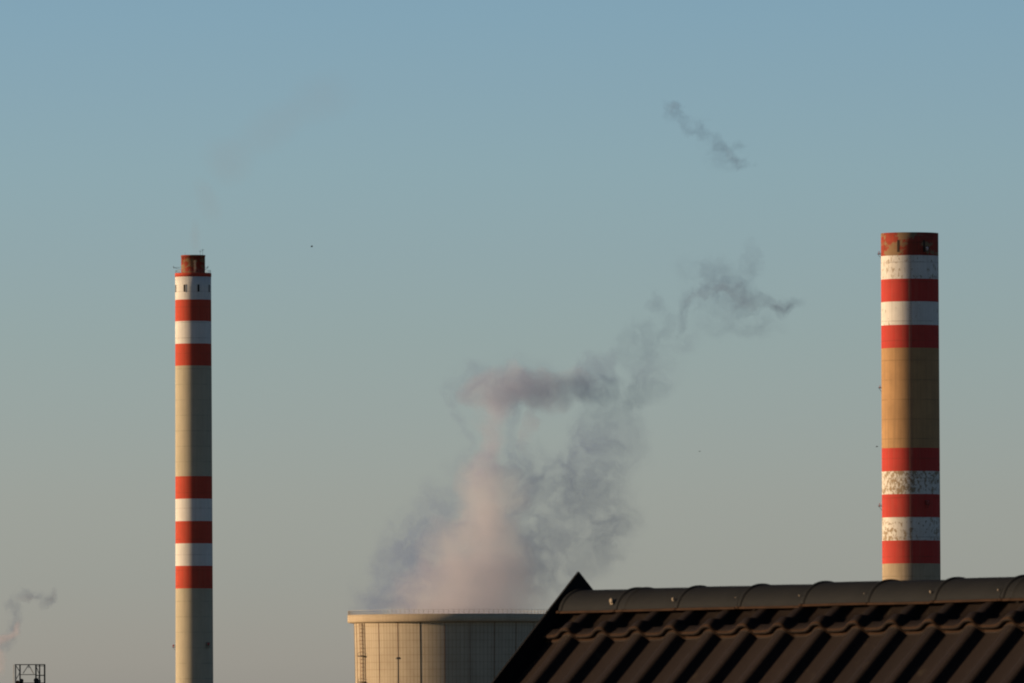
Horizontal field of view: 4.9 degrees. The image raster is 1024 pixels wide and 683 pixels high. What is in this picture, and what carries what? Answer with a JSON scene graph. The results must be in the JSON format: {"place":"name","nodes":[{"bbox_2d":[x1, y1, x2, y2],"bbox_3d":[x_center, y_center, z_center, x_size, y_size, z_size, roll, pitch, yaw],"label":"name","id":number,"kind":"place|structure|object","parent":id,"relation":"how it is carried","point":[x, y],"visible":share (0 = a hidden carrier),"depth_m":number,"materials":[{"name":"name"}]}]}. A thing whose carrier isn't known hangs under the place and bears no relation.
{"place":"outdoors","nodes":[
{"label":"outdoors","id":0,"kind":"place"},
{"bbox_2d":[395,657,400,682],"bbox_3d":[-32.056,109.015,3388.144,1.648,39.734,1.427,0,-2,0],"label":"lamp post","id":1,"kind":"object","parent":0,"point":[398,658],"visible":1,"depth_m":3388.63,"materials":[{"name":"metal"}]},
{"bbox_2d":[0,0,1023,682],"label":"sky","id":2,"kind":"structure","parent":0,"point":[564,254],"materials":[{"name":"blue"}]},
{"bbox_2d":[491,572,1023,682],"bbox_3d":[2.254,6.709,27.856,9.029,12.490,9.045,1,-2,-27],"label":"tiled house","id":3,"kind":"structure","parent":0,"point":[959,630],"depth_m":30.80,"materials":[{"name":"brown tile"}]},
{"label":"ground","id":4,"kind":"structure","parent":0,"visible":0},
{"bbox_2d":[13,664,44,682],"bbox_3d":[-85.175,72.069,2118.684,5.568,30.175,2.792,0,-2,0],"label":"lattice tower","id":5,"kind":"structure","parent":4,"relation":"on","point":[37,680],"depth_m":2118.00,"materials":[{"name":"metal"}]},
{"bbox_2d":[172,255,212,682],"bbox_3d":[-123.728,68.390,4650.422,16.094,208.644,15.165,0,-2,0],"label":"striped chimney","id":6,"kind":"object","parent":4,"relation":"on","point":[193,509],"visible":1,"depth_m":4645.36,"materials":[{"name":"concrete"}]},
{"bbox_2d":[347,609,546,682],"bbox_3d":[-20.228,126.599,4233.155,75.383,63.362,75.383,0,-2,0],"label":"cooling tower","id":7,"kind":"structure","parent":4,"relation":"on","point":[479,647],"depth_m":4201.45,"materials":[{"name":"concrete"}]},
{"bbox_2d":[878,232,940,579],"bbox_3d":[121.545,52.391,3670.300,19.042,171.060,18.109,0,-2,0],"label":"striped chimney","id":8,"kind":"object","parent":4,"relation":"on","point":[910,506],"visible":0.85,"depth_m":3664.16,"materials":[{"name":"multicoloured concrete"}]}
]}

